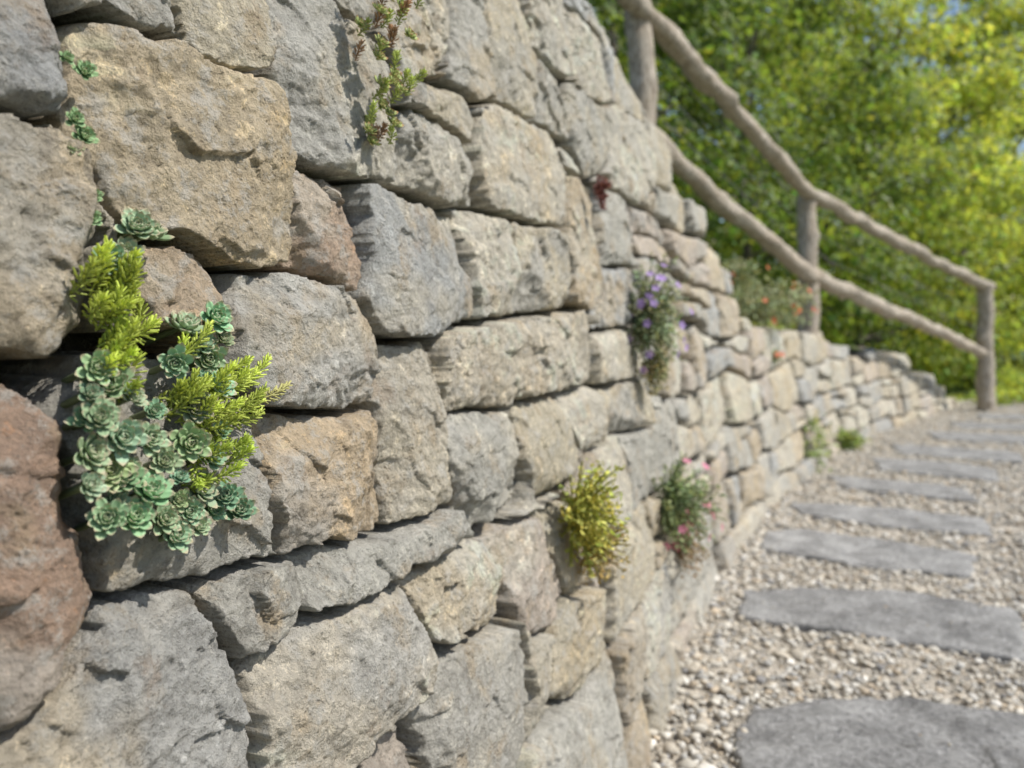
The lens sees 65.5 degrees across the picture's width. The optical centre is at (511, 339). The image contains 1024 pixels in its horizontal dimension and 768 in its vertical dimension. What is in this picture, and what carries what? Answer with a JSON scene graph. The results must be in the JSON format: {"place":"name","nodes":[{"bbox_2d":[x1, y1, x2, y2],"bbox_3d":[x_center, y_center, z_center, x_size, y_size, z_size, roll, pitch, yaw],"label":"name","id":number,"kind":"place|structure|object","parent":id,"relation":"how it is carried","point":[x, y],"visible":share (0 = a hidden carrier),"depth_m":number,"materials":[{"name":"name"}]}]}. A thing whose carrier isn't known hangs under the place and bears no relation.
{"place":"outdoors","nodes":[
{"label":"outdoors","id":0,"kind":"place"},
{"bbox_2d":[685,236,907,373],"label":"garden bank","id":1,"kind":"structure","parent":0,"point":[853,348],"depth_m":7.21,"materials":[{"name":"green plant"}]},
{"bbox_2d":[585,0,828,296],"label":"hazel shrub","id":2,"kind":"object","parent":1,"relation":"on","point":[612,22],"visible":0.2,"depth_m":6.63,"materials":[{"name":"green plant"}]},
{"bbox_2d":[727,275,817,328],"bbox_3d":[1.459,-0.197,4.664,0.649,0.366,0.631,0,0,0],"label":"orange flower bush","id":3,"kind":"object","parent":1,"relation":"on","point":[757,307],"visible":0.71,"depth_m":4.56,"materials":[{"name":"green plant"}]},
{"bbox_2d":[598,0,995,411],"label":"wooden railing","id":4,"kind":"object","parent":1,"relation":"on","point":[645,22],"visible":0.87,"depth_m":5.37,"materials":[{"name":"brown wood"}]},
{"bbox_2d":[619,0,975,352],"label":"hazel shrub","id":5,"kind":"object","parent":1,"relation":"on","point":[856,316],"visible":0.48,"depth_m":9.05,"materials":[{"name":"green plant"}]},
{"bbox_2d":[748,309,847,344],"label":"undergrowth","id":6,"kind":"object","parent":1,"relation":"on","point":[838,340],"visible":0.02,"depth_m":9.22,"materials":[{"name":"green plant"}]},
{"bbox_2d":[587,0,1023,335],"label":"sky","id":7,"kind":"structure","parent":0,"point":[956,7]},
{"bbox_2d":[648,398,1023,767],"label":"gravel path","id":8,"kind":"structure","parent":0,"point":[931,684],"depth_m":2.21,"materials":[{"name":"beige gravel"}]},
{"bbox_2d":[798,403,840,472],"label":"wall base herb","id":9,"kind":"object","parent":8,"relation":"on","point":[823,439],"depth_m":5.11,"materials":[{"name":"green plant"}]},
{"bbox_2d":[834,425,870,450],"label":"wall base herb","id":10,"kind":"object","parent":8,"relation":"on","point":[847,439],"depth_m":6.11,"materials":[{"name":"green plant"}]},
{"bbox_2d":[760,528,977,578],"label":"stone slab","id":11,"kind":"structure","parent":8,"relation":"on","point":[807,544],"depth_m":3.13,"materials":[{"name":"stone"}]},
{"bbox_2d":[732,696,1023,767],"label":"stone slab","id":12,"kind":"structure","parent":8,"relation":"on","point":[883,733],"depth_m":1.68,"materials":[{"name":"stone"}]},
{"bbox_2d":[737,587,1023,667],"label":"stone slab","id":13,"kind":"structure","parent":8,"relation":"on","point":[999,631],"depth_m":2.40,"materials":[{"name":"stone"}]},
{"bbox_2d":[789,502,992,536],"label":"stone slab","id":14,"kind":"structure","parent":8,"relation":"on","point":[892,517],"depth_m":3.73,"materials":[{"name":"stone"}]},
{"bbox_2d":[826,475,979,503],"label":"stone slab","id":15,"kind":"structure","parent":8,"relation":"on","point":[925,490],"depth_m":4.48,"materials":[{"name":"stone"}]},
{"bbox_2d":[871,457,999,481],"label":"stone slab","id":16,"kind":"structure","parent":8,"relation":"on","point":[937,468],"depth_m":5.17,"materials":[{"name":"stone"}]},
{"bbox_2d":[889,443,1023,463],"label":"stone slab","id":17,"kind":"structure","parent":8,"relation":"on","point":[997,456],"depth_m":5.88,"materials":[{"name":"stone"}]},
{"bbox_2d":[926,431,1023,444],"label":"stone slab","id":18,"kind":"structure","parent":8,"relation":"on","point":[981,437],"depth_m":6.82,"materials":[{"name":"stone"}]},
{"bbox_2d":[950,421,1023,431],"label":"stone slab","id":19,"kind":"structure","parent":8,"relation":"on","point":[991,426],"depth_m":7.76,"materials":[{"name":"stone"}]},
{"bbox_2d":[975,413,1023,419],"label":"stone slab","id":20,"kind":"structure","parent":8,"relation":"on","point":[1003,416],"depth_m":8.71,"materials":[{"name":"stone"}]},
{"bbox_2d":[873,343,1023,397],"bbox_3d":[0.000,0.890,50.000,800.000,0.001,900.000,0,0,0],"label":"ground","id":21,"kind":"structure","parent":0,"point":[956,391],"depth_m":15.57,"materials":[{"name":"green plant"}]},
{"bbox_2d":[0,0,957,767],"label":"dry stone wall","id":22,"kind":"structure","parent":21,"relation":"on","point":[430,310],"depth_m":0.85,"materials":[{"name":"stone"}]},
{"bbox_2d":[58,49,259,553],"bbox_3d":[-0.258,-0.019,0.553,0.094,0.343,0.162,0,0,20],"label":"succulent rosette plant","id":23,"kind":"object","parent":22,"relation":"on","point":[178,519],"visible":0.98,"depth_m":0.53,"materials":[{"name":"green plant"}]},
{"bbox_2d":[68,235,292,492],"bbox_3d":[-0.218,0.021,0.580,0.066,0.179,0.211,0,0,31],"label":"yellow sedum plant","id":24,"kind":"object","parent":22,"relation":"attached to","point":[121,285],"visible":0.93,"depth_m":0.55,"materials":[{"name":"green plant"}]},
{"bbox_2d":[352,0,427,145],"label":"wall crevice sedum","id":25,"kind":"object","parent":22,"relation":"attached to","point":[395,76],"depth_m":0.84,"materials":[{"name":"green plant"}]},
{"bbox_2d":[557,458,629,577],"bbox_3d":[0.134,0.289,1.290,0.120,0.203,0.130,0,0,0],"label":"stonecrop plant","id":26,"kind":"object","parent":22,"relation":"on","point":[584,514],"visible":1,"depth_m":1.28,"materials":[{"name":"yellow plant"}]},
{"bbox_2d":[573,512,630,584],"bbox_3d":[0.144,0.348,1.326,0.104,0.133,0.107,0,0,0],"label":"stonecrop plant","id":27,"kind":"object","parent":22,"relation":"on","point":[597,558],"visible":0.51,"depth_m":1.32,"materials":[{"name":"green plant"}]},
{"bbox_2d":[592,175,611,209],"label":"red moss plant","id":28,"kind":"object","parent":22,"relation":"on","point":[602,186],"visible":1,"depth_m":1.66,"materials":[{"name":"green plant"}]},
{"bbox_2d":[636,342,674,396],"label":"bellflower plant","id":29,"kind":"object","parent":22,"relation":"attached to","point":[655,367],"visible":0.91,"depth_m":1.94,"materials":[{"name":"green plant"}]},
{"bbox_2d":[625,252,692,377],"bbox_3d":[0.356,-0.062,1.943,0.166,0.309,0.170,0,0,-16],"label":"bellflower plant","id":30,"kind":"object","parent":22,"relation":"attached to","point":[650,307],"visible":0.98,"depth_m":1.94,"materials":[{"name":"green plant"}]},
{"bbox_2d":[650,451,729,556],"bbox_3d":[0.449,0.414,2.015,0.206,0.276,0.208,0,0,0],"label":"pink flower plant","id":31,"kind":"object","parent":22,"relation":"attached to","point":[674,498],"visible":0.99,"depth_m":1.99,"materials":[{"name":"green plant"}]},
{"bbox_2d":[671,490,715,580],"bbox_3d":[0.463,0.515,2.116,0.153,0.243,0.150,0,0,0],"label":"pink flower plant","id":32,"kind":"object","parent":22,"relation":"attached to","point":[689,555],"visible":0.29,"depth_m":2.10,"materials":[{"name":"green plant"}]},
{"bbox_2d":[721,254,768,292],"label":"orange flower bush","id":33,"kind":"object","parent":22,"relation":"on","point":[736,277],"visible":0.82,"depth_m":4.17,"materials":[{"name":"green plant"}]},
{"bbox_2d":[772,349,784,363],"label":"orange flower bush","id":34,"kind":"object","parent":22,"relation":"on","point":[776,357],"visible":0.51,"depth_m":4.53,"materials":[{"name":"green plant"}]},
{"bbox_2d":[781,283,817,316],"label":"orange flower bush","id":35,"kind":"object","parent":22,"relation":"on","point":[793,306],"visible":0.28,"depth_m":4.74,"materials":[{"name":"green plant"}]},
{"bbox_2d":[586,0,917,328],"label":"deciduous tree","id":36,"kind":"object","parent":21,"relation":"on","point":[766,69],"visible":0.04,"depth_m":14.64,"materials":[{"name":"green plant"}]},
{"bbox_2d":[598,0,1023,370],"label":"distant trees","id":37,"kind":"object","parent":21,"relation":"on","point":[952,116],"visible":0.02,"depth_m":26.18,"materials":[{"name":"green plant"}]},
{"bbox_2d":[719,61,1023,388],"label":"hazel shrub","id":38,"kind":"object","parent":21,"relation":"on","point":[964,156],"visible":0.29,"depth_m":11.70,"materials":[{"name":"green plant"}]},
{"bbox_2d":[720,0,1023,348],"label":"deciduous tree","id":39,"kind":"object","parent":21,"relation":"on","point":[979,87],"visible":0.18,"depth_m":17.91,"materials":[{"name":"green plant"}]},
{"bbox_2d":[828,133,1023,390],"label":"hazel shrub","id":40,"kind":"object","parent":21,"relation":"on","point":[1015,247],"visible":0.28,"depth_m":14.15,"materials":[{"name":"green plant"}]},
{"bbox_2d":[858,0,1023,361],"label":"deciduous tree","id":41,"kind":"object","parent":21,"relation":"on","point":[1007,26],"visible":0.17,"depth_m":22.60,"materials":[{"name":"green plant"}]},
{"bbox_2d":[915,358,1023,405],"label":"undergrowth","id":42,"kind":"object","parent":21,"relation":"on","point":[1011,376],"visible":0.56,"depth_m":11.25,"materials":[{"name":"green plant"}]},
{"bbox_2d":[927,174,1023,367],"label":"hazel shrub","id":43,"kind":"object","parent":21,"relation":"on","point":[996,280],"visible":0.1,"depth_m":18.05,"materials":[{"name":"green plant"}]}
]}

